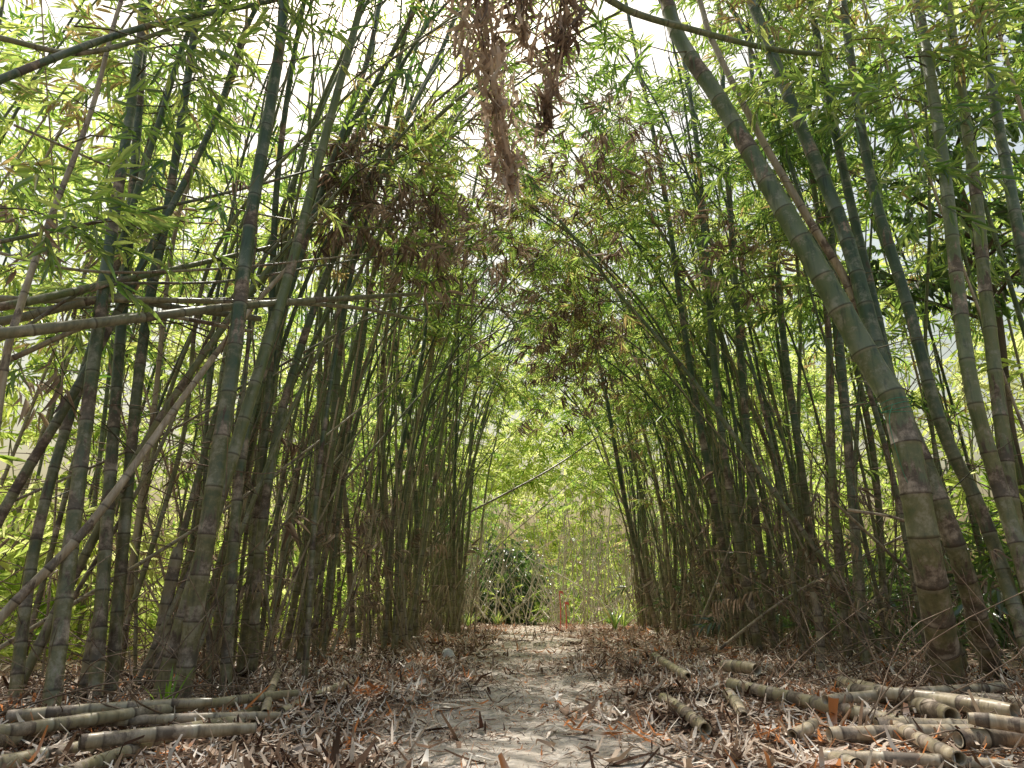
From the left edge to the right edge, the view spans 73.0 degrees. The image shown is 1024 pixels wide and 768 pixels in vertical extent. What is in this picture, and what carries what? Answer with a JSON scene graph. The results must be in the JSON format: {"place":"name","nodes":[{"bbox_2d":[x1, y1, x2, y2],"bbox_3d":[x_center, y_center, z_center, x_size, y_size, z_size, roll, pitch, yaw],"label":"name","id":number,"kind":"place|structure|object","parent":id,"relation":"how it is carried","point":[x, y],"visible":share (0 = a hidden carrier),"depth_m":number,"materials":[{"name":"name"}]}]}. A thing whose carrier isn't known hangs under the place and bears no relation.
{"place":"outdoors","nodes":[
{"label":"outdoors","id":0,"kind":"place"},
{"bbox_2d":[0,0,1023,657],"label":"background","id":1,"kind":"structure","parent":0,"point":[36,150],"depth_m":14.10},
{"bbox_2d":[0,606,1023,767],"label":"ground","id":2,"kind":"structure","parent":0,"point":[1015,664],"depth_m":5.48,"materials":[{"name":"plant"}]},
{"bbox_2d":[0,699,149,749],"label":"cut bamboo log","id":3,"kind":"object","parent":2,"relation":"on","point":[15,740],"visible":0.23,"depth_m":2.65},
{"bbox_2d":[77,617,92,698],"bbox_3d":[-2.610,1.721,4.291,0.112,0.588,0.109,0,-18,0],"label":"broken bamboo stump","id":4,"kind":"object","parent":2,"relation":"on","point":[84,667],"visible":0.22,"depth_m":4.26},
{"bbox_2d":[5,698,212,722],"bbox_3d":[-1.822,1.491,3.172,0.827,0.072,0.058,7,-19,-22],"label":"cut bamboo log","id":5,"kind":"object","parent":2,"relation":"on","point":[70,710],"visible":0.73,"depth_m":3.12,"materials":[{"name":"wood"}]},
{"bbox_2d":[0,0,220,365],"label":"bamboo clump","id":6,"kind":"object","parent":2,"relation":"on","point":[20,200],"visible":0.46,"depth_m":7.01,"materials":[{"name":"green plant"}]},
{"bbox_2d":[0,0,253,644],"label":"bamboo clump","id":7,"kind":"object","parent":2,"relation":"on","point":[64,241],"visible":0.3,"depth_m":8.98,"materials":[{"name":"green plant"}]},
{"bbox_2d":[0,716,264,767],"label":"cut bamboo log","id":8,"kind":"object","parent":2,"relation":"on","point":[13,757],"visible":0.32,"depth_m":2.54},
{"bbox_2d":[0,689,298,735],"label":"cut bamboo log","id":9,"kind":"object","parent":2,"relation":"on","point":[25,728],"visible":0.81,"depth_m":2.97,"materials":[{"name":"wood"}]},
{"bbox_2d":[45,711,280,727],"bbox_3d":[-1.558,1.534,3.168,1.013,0.090,0.056,13,-22,-34],"label":"cut bamboo log","id":10,"kind":"object","parent":2,"relation":"on","point":[147,719],"visible":0.56,"depth_m":3.17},
{"bbox_2d":[60,704,272,767],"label":"cut bamboo log","id":11,"kind":"object","parent":2,"relation":"on","point":[93,761],"visible":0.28,"depth_m":2.52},
{"bbox_2d":[77,722,256,750],"bbox_3d":[-1.343,1.380,2.735,0.636,0.060,0.068,12,-21,-32],"label":"cut bamboo log","id":12,"kind":"object","parent":2,"relation":"on","point":[100,740],"visible":1,"depth_m":2.70,"materials":[{"name":"wood"}]},
{"bbox_2d":[151,547,183,685],"bbox_3d":[-2.361,1.637,4.732,0.131,1.016,0.108,0,-18,0],"label":"broken bamboo stump","id":13,"kind":"object","parent":2,"relation":"on","point":[175,560],"visible":0.62,"depth_m":4.76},
{"bbox_2d":[144,663,194,699],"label":"young bamboo plant","id":14,"kind":"object","parent":2,"relation":"on","point":[168,689],"visible":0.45,"depth_m":3.65,"materials":[{"name":"green plant"}]},
{"bbox_2d":[55,0,310,532],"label":"bamboo clump","id":15,"kind":"object","parent":2,"relation":"on","point":[207,289],"visible":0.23,"depth_m":11.45,"materials":[{"name":"green plant"}]},
{"bbox_2d":[0,446,427,662],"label":"undergrowth","id":16,"kind":"object","parent":2,"relation":"on","point":[151,619],"visible":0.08,"depth_m":6.84,"materials":[{"name":"green plant"}]},
{"bbox_2d":[261,668,281,710],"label":"cut bamboo log","id":17,"kind":"object","parent":2,"relation":"on","point":[267,701],"visible":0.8,"depth_m":4.17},
{"bbox_2d":[200,218,382,596],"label":"bamboo clump","id":18,"kind":"object","parent":2,"relation":"on","point":[279,387],"visible":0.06,"depth_m":16.60,"materials":[{"name":"green plant"}]},
{"bbox_2d":[176,127,410,619],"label":"bamboo clump","id":19,"kind":"object","parent":2,"relation":"on","point":[278,391],"visible":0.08,"depth_m":14.11,"materials":[{"name":"green plant"}]},
{"bbox_2d":[288,742,317,762],"bbox_3d":[-0.855,1.503,2.819,0.123,0.073,0.101,0,-18,0],"label":"rock","id":20,"kind":"object","parent":2,"relation":"on","point":[298,747],"visible":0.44,"depth_m":2.81,"materials":[{"name":"grey stone"}]},
{"bbox_2d":[276,679,353,716],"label":"cut bamboo log","id":21,"kind":"object","parent":2,"relation":"on","point":[286,707],"visible":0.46,"depth_m":4.13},
{"bbox_2d":[0,0,654,708],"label":"bamboo clump","id":22,"kind":"object","parent":2,"relation":"on","point":[112,250],"visible":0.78,"depth_m":5.09,"materials":[{"name":"green plant"}]},
{"bbox_2d":[0,19,196,55],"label":"fallen bamboo pole","id":23,"kind":"object","parent":22,"relation":"attached to","point":[26,44],"visible":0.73,"depth_m":4.94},
{"bbox_2d":[0,312,251,362],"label":"fallen bamboo pole","id":24,"kind":"object","parent":22,"relation":"attached to","point":[32,349],"visible":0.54,"depth_m":4.48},
{"bbox_2d":[0,293,261,325],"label":"fallen bamboo pole","id":25,"kind":"object","parent":22,"relation":"attached to","point":[36,313],"visible":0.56,"depth_m":4.65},
{"bbox_2d":[0,0,277,84],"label":"fallen bamboo pole","id":26,"kind":"object","parent":22,"relation":"attached to","point":[15,73],"visible":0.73,"depth_m":4.90,"materials":[{"name":"plant"}]},
{"bbox_2d":[0,241,286,311],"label":"fallen bamboo pole","id":27,"kind":"object","parent":22,"relation":"attached to","point":[40,298],"visible":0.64,"depth_m":4.66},
{"bbox_2d":[0,251,362,273],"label":"fallen bamboo pole","id":28,"kind":"object","parent":22,"relation":"attached to","point":[127,272],"visible":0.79,"depth_m":4.90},
{"bbox_2d":[0,148,381,243],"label":"fallen bamboo pole","id":29,"kind":"object","parent":22,"relation":"attached to","point":[16,238],"visible":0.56,"depth_m":5.50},
{"bbox_2d":[24,297,392,309],"bbox_3d":[-2.459,-0.711,5.507,3.693,1.115,0.452,15,-23,-38],"label":"fallen bamboo pole","id":30,"kind":"object","parent":22,"relation":"attached to","point":[85,307],"visible":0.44,"depth_m":5.04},
{"bbox_2d":[0,292,418,339],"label":"fallen bamboo pole","id":31,"kind":"object","parent":22,"relation":"attached to","point":[20,331],"visible":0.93,"depth_m":4.37,"materials":[{"name":"wood"}]},
{"bbox_2d":[0,295,422,321],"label":"fallen bamboo pole","id":32,"kind":"object","parent":22,"relation":"attached to","point":[3,298],"visible":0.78,"depth_m":5.13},
{"bbox_2d":[15,263,429,501],"bbox_3d":[-2.079,-0.327,6.221,0.214,3.211,3.616,-16,-24,41],"label":"fallen bamboo pole","id":33,"kind":"object","parent":22,"relation":"attached to","point":[69,476],"visible":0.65,"depth_m":5.49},
{"bbox_2d":[13,124,457,227],"bbox_3d":[-2.014,-1.744,6.221,3.974,0.913,0.278,15,-23,-39],"label":"fallen bamboo pole","id":34,"kind":"object","parent":22,"relation":"attached to","point":[72,150],"visible":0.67,"depth_m":5.43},
{"bbox_2d":[0,242,491,341],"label":"fallen bamboo pole","id":35,"kind":"object","parent":22,"relation":"attached to","point":[49,311],"visible":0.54,"depth_m":5.16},
{"bbox_2d":[427,0,547,218],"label":"hanging dead leaves","id":36,"kind":"object","parent":22,"relation":"hanging from","point":[496,110],"visible":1,"depth_m":5.42,"materials":[{"name":"brown plant"}]},
{"bbox_2d":[491,0,547,64],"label":"hanging dead leaves","id":37,"kind":"object","parent":22,"relation":"hanging from","point":[522,7],"visible":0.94,"depth_m":5.90,"materials":[{"name":"brown plant"}]},
{"bbox_2d":[604,0,836,56],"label":"fallen bamboo pole","id":38,"kind":"object","parent":22,"relation":"attached to","point":[624,8],"visible":0.95,"depth_m":5.78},
{"bbox_2d":[238,344,428,580],"bbox_3d":[-2.111,0.899,7.928,0.159,4.116,3.641,-9,-20,26],"label":"fallen bamboo pole","id":39,"kind":"object","parent":2,"relation":"on","point":[299,505],"visible":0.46,"depth_m":8.20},
{"bbox_2d":[267,258,407,596],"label":"bamboo clump","id":40,"kind":"object","parent":2,"relation":"on","point":[343,413],"visible":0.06,"depth_m":19.30,"materials":[{"name":"green plant"}]},
{"bbox_2d":[321,295,423,551],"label":"bamboo clump","id":41,"kind":"object","parent":2,"relation":"on","point":[372,424],"visible":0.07,"depth_m":21.49,"materials":[{"name":"green plant"}]},
{"bbox_2d":[133,0,664,668],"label":"bamboo clump","id":42,"kind":"object","parent":2,"relation":"on","point":[323,322],"visible":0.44,"depth_m":7.92,"materials":[{"name":"green plant"}]},
{"bbox_2d":[174,0,656,659],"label":"bamboo clump","id":43,"kind":"object","parent":2,"relation":"on","point":[346,376],"visible":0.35,"depth_m":9.02,"materials":[{"name":"green plant"}]},
{"bbox_2d":[343,295,582,481],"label":"stalk","id":44,"kind":"object","parent":43,"relation":"attached to","point":[390,428],"visible":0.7,"depth_m":9.46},
{"bbox_2d":[26,0,821,680],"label":"bamboo clump","id":45,"kind":"object","parent":2,"relation":"on","point":[268,390],"visible":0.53,"depth_m":6.27,"materials":[{"name":"green plant"}]},
{"bbox_2d":[0,383,392,649],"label":"fallen bamboo pole","id":46,"kind":"object","parent":45,"relation":"attached to","point":[78,600],"visible":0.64,"depth_m":5.14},
{"bbox_2d":[237,303,552,389],"bbox_3d":[-1.031,-0.420,8.239,0.098,2.216,4.679,-16,-24,41],"label":"fallen bamboo pole","id":47,"kind":"object","parent":45,"relation":"attached to","point":[310,348],"visible":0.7,"depth_m":7.99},
{"bbox_2d":[210,10,642,645],"bbox_3d":[-0.847,-1.655,12.217,6.622,11.870,5.297,0,-18,0],"label":"bamboo clump","id":48,"kind":"object","parent":2,"relation":"on","point":[408,444],"visible":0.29,"depth_m":11.53,"materials":[{"name":"green plant"}]},
{"bbox_2d":[355,169,567,626],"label":"bamboo clump","id":49,"kind":"object","parent":2,"relation":"on","point":[498,455],"visible":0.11,"depth_m":18.08,"materials":[{"name":"green plant"}]},
{"bbox_2d":[391,262,536,625],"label":"bamboo clump","id":50,"kind":"object","parent":2,"relation":"on","point":[479,462],"visible":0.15,"depth_m":19.55,"materials":[{"name":"green plant"}]},
{"bbox_2d":[348,172,583,632],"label":"bamboo clump","id":51,"kind":"object","parent":2,"relation":"on","point":[471,415],"visible":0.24,"depth_m":15.49,"materials":[{"name":"green plant"}]},
{"bbox_2d":[387,201,577,631],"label":"bamboo clump","id":52,"kind":"object","parent":2,"relation":"on","point":[484,475],"visible":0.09,"depth_m":17.07,"materials":[{"name":"green plant"}]},
{"bbox_2d":[356,97,637,636],"bbox_3d":[-0.406,-0.907,15.160,5.840,12.231,6.486,0,-18,0],"label":"bamboo clump","id":53,"kind":"object","parent":2,"relation":"on","point":[452,594],"visible":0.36,"depth_m":14.07,"materials":[{"name":"green plant"}]},
{"bbox_2d":[335,71,665,640],"bbox_3d":[-0.396,-1.374,13.213,6.197,11.939,5.362,0,-18,0],"label":"bamboo clump","id":54,"kind":"object","parent":2,"relation":"on","point":[433,439],"visible":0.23,"depth_m":13.14,"materials":[{"name":"green plant"}]},
{"bbox_2d":[280,0,734,652],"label":"bamboo clump","id":55,"kind":"object","parent":2,"relation":"on","point":[392,626],"visible":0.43,"depth_m":10.14,"materials":[{"name":"green plant"}]},
{"bbox_2d":[0,71,1015,673],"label":"dead leaf tangle","id":56,"kind":"object","parent":2,"relation":"on","point":[432,257],"visible":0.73,"depth_m":7.75,"materials":[{"name":"plant"}]},
{"bbox_2d":[529,293,742,463],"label":"stalk","id":57,"kind":"object","parent":56,"relation":"on","point":[665,373],"visible":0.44,"depth_m":10.33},
{"bbox_2d":[462,534,560,625],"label":"undergrowth","id":58,"kind":"object","parent":2,"relation":"on","point":[523,565],"visible":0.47,"depth_m":20.89,"materials":[{"name":"green plant"}]},
{"bbox_2d":[0,93,1023,758],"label":"dry twigs","id":59,"kind":"object","parent":2,"relation":"on","point":[248,679],"visible":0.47,"depth_m":5.51,"materials":[{"name":"wood"}]},
{"bbox_2d":[381,476,698,624],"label":"undergrowth","id":60,"kind":"object","parent":2,"relation":"on","point":[482,492],"visible":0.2,"depth_m":24.92,"materials":[{"name":"green plant"}]},
{"bbox_2d":[370,460,710,627],"bbox_3d":[0.686,4.697,20.021,10.459,4.505,5.668,0,-18,0],"label":"dry brush","id":61,"kind":"object","parent":2,"relation":"on","point":[556,606],"visible":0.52,"depth_m":19.52,"materials":[{"name":"plant"}]},
{"bbox_2d":[200,270,896,615],"bbox_3d":[1.388,4.009,36.320,34.875,18.462,16.501,0,-18,0],"label":"background foliage","id":62,"kind":"object","parent":2,"relation":"on","point":[527,449],"visible":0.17,"depth_m":33.83,"materials":[{"name":"green plant"}]},
{"bbox_2d":[473,574,660,625],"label":"undergrowth","id":63,"kind":"object","parent":2,"relation":"on","point":[570,604],"visible":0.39,"depth_m":19.71,"materials":[{"name":"green plant"}]},
{"bbox_2d":[333,0,842,651],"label":"bamboo clump","id":64,"kind":"object","parent":2,"relation":"on","point":[699,372],"visible":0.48,"depth_m":10.41,"materials":[{"name":"green plant"}]},
{"bbox_2d":[474,282,711,625],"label":"bamboo clump","id":65,"kind":"object","parent":2,"relation":"on","point":[626,472],"visible":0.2,"depth_m":19.27,"materials":[{"name":"green plant"}]},
{"bbox_2d":[480,201,711,628],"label":"bamboo clump","id":66,"kind":"object","parent":2,"relation":"on","point":[642,621],"visible":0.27,"depth_m":17.97,"materials":[{"name":"green plant"}]},
{"bbox_2d":[432,427,609,533],"bbox_3d":[0.203,2.502,17.828,5.739,3.489,0.407,10,-20,-28],"label":"fallen bamboo pole","id":67,"kind":"object","parent":66,"relation":"attached to","point":[505,493],"visible":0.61,"depth_m":17.80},
{"bbox_2d":[409,13,805,646],"bbox_3d":[1.737,-1.371,13.173,6.990,11.911,5.203,-11,-21,31],"label":"bamboo clump","id":68,"kind":"object","parent":2,"relation":"on","point":[631,369],"visible":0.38,"depth_m":11.92,"materials":[{"name":"green plant"}]},
{"bbox_2d":[423,107,808,638],"bbox_3d":[1.987,-0.624,15.009,7.985,11.601,6.445,-6,-19,19],"label":"bamboo clump","id":69,"kind":"object","parent":2,"relation":"on","point":[650,410],"visible":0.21,"depth_m":13.56,"materials":[{"name":"green plant"}]},
{"bbox_2d":[476,190,790,632],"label":"bamboo clump","id":70,"kind":"object","parent":2,"relation":"on","point":[675,623],"visible":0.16,"depth_m":15.11,"materials":[{"name":"green plant"}]},
{"bbox_2d":[515,184,770,628],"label":"bamboo clump","id":71,"kind":"object","parent":2,"relation":"on","point":[642,521],"visible":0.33,"depth_m":16.64,"materials":[{"name":"green plant"}]},
{"bbox_2d":[651,652,692,680],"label":"cut bamboo log","id":72,"kind":"object","parent":2,"relation":"on","point":[669,664],"visible":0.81,"depth_m":5.94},
{"bbox_2d":[658,693,711,735],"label":"cut bamboo log","id":73,"kind":"object","parent":2,"relation":"on","point":[690,714],"visible":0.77,"depth_m":3.46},
{"bbox_2d":[409,0,962,658],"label":"bamboo clump","id":74,"kind":"object","parent":2,"relation":"on","point":[893,320],"visible":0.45,"depth_m":8.89,"materials":[{"name":"green plant"}]},
{"bbox_2d":[535,77,844,635],"bbox_3d":[3.714,-1.209,15.163,5.971,12.806,5.707,-13,-22,36],"label":"bamboo clump","id":75,"kind":"object","parent":2,"relation":"on","point":[639,502],"visible":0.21,"depth_m":14.55,"materials":[{"name":"green plant"}]},
{"bbox_2d":[604,317,783,601],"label":"bamboo clump","id":76,"kind":"object","parent":2,"relation":"on","point":[676,444],"visible":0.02,"depth_m":22.22,"materials":[{"name":"green plant"}]},
{"bbox_2d":[413,0,1023,685],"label":"bamboo clump","id":77,"kind":"object","parent":2,"relation":"on","point":[853,314],"visible":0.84,"depth_m":6.18,"materials":[{"name":"green plant"}]},
{"bbox_2d":[515,0,597,148],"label":"hanging dead leaves","id":78,"kind":"object","parent":77,"relation":"hanging from","point":[568,24],"visible":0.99,"depth_m":5.89,"materials":[{"name":"brown plant"}]},
{"bbox_2d":[723,688,748,722],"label":"cut bamboo log","id":79,"kind":"object","parent":2,"relation":"on","point":[736,700],"visible":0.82,"depth_m":3.78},
{"bbox_2d":[720,659,761,674],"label":"cut bamboo log","id":80,"kind":"object","parent":2,"relation":"on","point":[745,667],"visible":0.94,"depth_m":5.16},
{"bbox_2d":[647,154,836,629],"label":"bamboo clump","id":81,"kind":"object","parent":2,"relation":"on","point":[804,407],"visible":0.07,"depth_m":15.87,"materials":[{"name":"green plant"}]},
{"bbox_2d":[646,239,843,583],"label":"bamboo clump","id":82,"kind":"object","parent":2,"relation":"on","point":[783,452],"visible":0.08,"depth_m":18.54,"materials":[{"name":"green plant"}]},
{"bbox_2d":[649,13,912,630],"bbox_3d":[5.107,-1.132,13.721,4.629,11.783,5.079,0,-18,0],"label":"bamboo clump","id":83,"kind":"object","parent":2,"relation":"on","point":[823,396],"visible":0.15,"depth_m":13.79,"materials":[{"name":"green plant"}]},
{"bbox_2d":[787,718,818,740],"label":"cut bamboo log","id":84,"kind":"object","parent":2,"relation":"on","point":[810,726],"visible":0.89,"depth_m":3.08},
{"bbox_2d":[717,535,901,651],"bbox_3d":[3.246,2.317,7.604,2.039,1.221,0.039,-6,-19,19],"label":"fallen bamboo pole","id":85,"kind":"object","parent":2,"relation":"on","point":[734,637],"visible":0.77,"depth_m":7.68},
{"bbox_2d":[604,507,1021,661],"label":"undergrowth","id":86,"kind":"object","parent":2,"relation":"on","point":[999,631],"visible":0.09,"depth_m":9.99,"materials":[{"name":"green plant"}]},
{"bbox_2d":[726,678,903,724],"bbox_3d":[1.610,1.741,3.794,0.085,0.111,1.452,5,-18,-16],"label":"cut bamboo log","id":87,"kind":"object","parent":2,"relation":"on","point":[812,701],"visible":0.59,"depth_m":3.82,"materials":[{"name":"wood"}]},
{"bbox_2d":[810,592,825,676],"bbox_3d":[2.575,2.132,5.828,0.122,0.737,0.076,0,-18,0],"label":"broken bamboo stump","id":88,"kind":"object","parent":2,"relation":"on","point":[820,644],"visible":0.63,"depth_m":5.83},
{"bbox_2d":[635,0,1023,626],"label":"background foliage","id":89,"kind":"object","parent":2,"relation":"on","point":[979,355],"visible":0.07,"depth_m":14.67,"materials":[{"name":"green plant"}]},
{"bbox_2d":[828,751,863,767],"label":"cut bamboo log","id":90,"kind":"object","parent":2,"relation":"on","point":[846,757],"visible":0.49,"depth_m":2.50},
{"bbox_2d":[710,0,1023,652],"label":"bamboo clump","id":91,"kind":"object","parent":2,"relation":"on","point":[887,292],"visible":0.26,"depth_m":9.10,"materials":[{"name":"green plant"}]},
{"bbox_2d":[710,5,1023,621],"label":"bamboo clump","id":92,"kind":"object","parent":2,"relation":"on","point":[976,531],"visible":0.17,"depth_m":11.67,"materials":[{"name":"green plant"}]},
{"bbox_2d":[836,676,960,718],"bbox_3d":[2.152,1.792,3.970,0.107,0.130,1.816,-3,-18,9],"label":"cut bamboo log","id":93,"kind":"object","parent":2,"relation":"on","point":[930,708],"visible":0.37,"depth_m":3.33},
{"bbox_2d":[826,723,979,743],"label":"cut bamboo log","id":94,"kind":"object","parent":2,"relation":"on","point":[848,733],"visible":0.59,"depth_m":2.94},
{"bbox_2d":[787,10,1023,519],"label":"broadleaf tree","id":95,"kind":"object","parent":2,"relation":"on","point":[1001,212],"visible":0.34,"depth_m":9.77,"materials":[{"name":"green plant"}]},
{"bbox_2d":[792,0,1023,287],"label":"bamboo clump","id":96,"kind":"object","parent":2,"relation":"on","point":[1006,113],"visible":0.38,"depth_m":8.21,"materials":[{"name":"green plant"}]},
{"bbox_2d":[831,499,997,638],"bbox_3d":[3.765,1.725,6.397,1.853,1.225,0.098,7,-19,-22],"label":"fallen bamboo pole","id":97,"kind":"object","parent":2,"relation":"on","point":[891,555],"visible":0.35,"depth_m":6.28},
{"bbox_2d":[818,749,1012,767],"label":"cut bamboo log","id":98,"kind":"object","parent":2,"relation":"on","point":[906,759],"visible":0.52,"depth_m":2.50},
{"bbox_2d":[822,682,1010,704],"bbox_3d":[2.273,1.707,3.826,1.482,0.070,0.065,8,-19,-24],"label":"cut bamboo log","id":99,"kind":"object","parent":2,"relation":"on","point":[851,697],"visible":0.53,"depth_m":3.82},
{"bbox_2d":[874,717,967,724],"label":"cut bamboo log","id":100,"kind":"object","parent":2,"relation":"on","point":[881,720],"visible":0.16,"depth_m":3.08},
{"bbox_2d":[884,716,966,765],"bbox_3d":[1.631,1.429,2.794,0.069,0.069,0.866,-4,-18,12],"label":"cut bamboo log","id":101,"kind":"object","parent":2,"relation":"on","point":[906,732],"visible":0.76,"depth_m":2.60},
{"bbox_2d":[846,683,1020,716],"bbox_3d":[2.085,1.606,3.514,0.090,0.103,0.975,5,-18,-17],"label":"cut bamboo log","id":102,"kind":"object","parent":2,"relation":"on","point":[958,702],"visible":0.5,"depth_m":3.26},
{"bbox_2d":[878,686,1008,702],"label":"cut bamboo log","id":103,"kind":"object","parent":2,"relation":"on","point":[892,693],"visible":0.39,"depth_m":3.54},
{"bbox_2d":[952,727,1023,749],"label":"cut bamboo log","id":104,"kind":"object","parent":2,"relation":"on","point":[964,739],"visible":0.79,"depth_m":2.68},
{"bbox_2d":[961,692,1023,707],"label":"cut bamboo log","id":105,"kind":"object","parent":2,"relation":"on","point":[1000,696],"visible":0.16,"depth_m":3.74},
{"bbox_2d":[967,712,1023,733],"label":"cut bamboo log","id":106,"kind":"object","parent":2,"relation":"on","point":[998,722],"visible":1,"depth_m":2.66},
{"bbox_2d":[0,0,1023,606],"label":"sky","id":107,"kind":"structure","parent":0,"point":[640,26],"materials":[{"name":"white"}]},
{"bbox_2d":[360,625,711,767],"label":"dirt path","id":108,"kind":"structure","parent":0,"point":[524,757],"depth_m":3.42,"materials":[{"name":"soil"}]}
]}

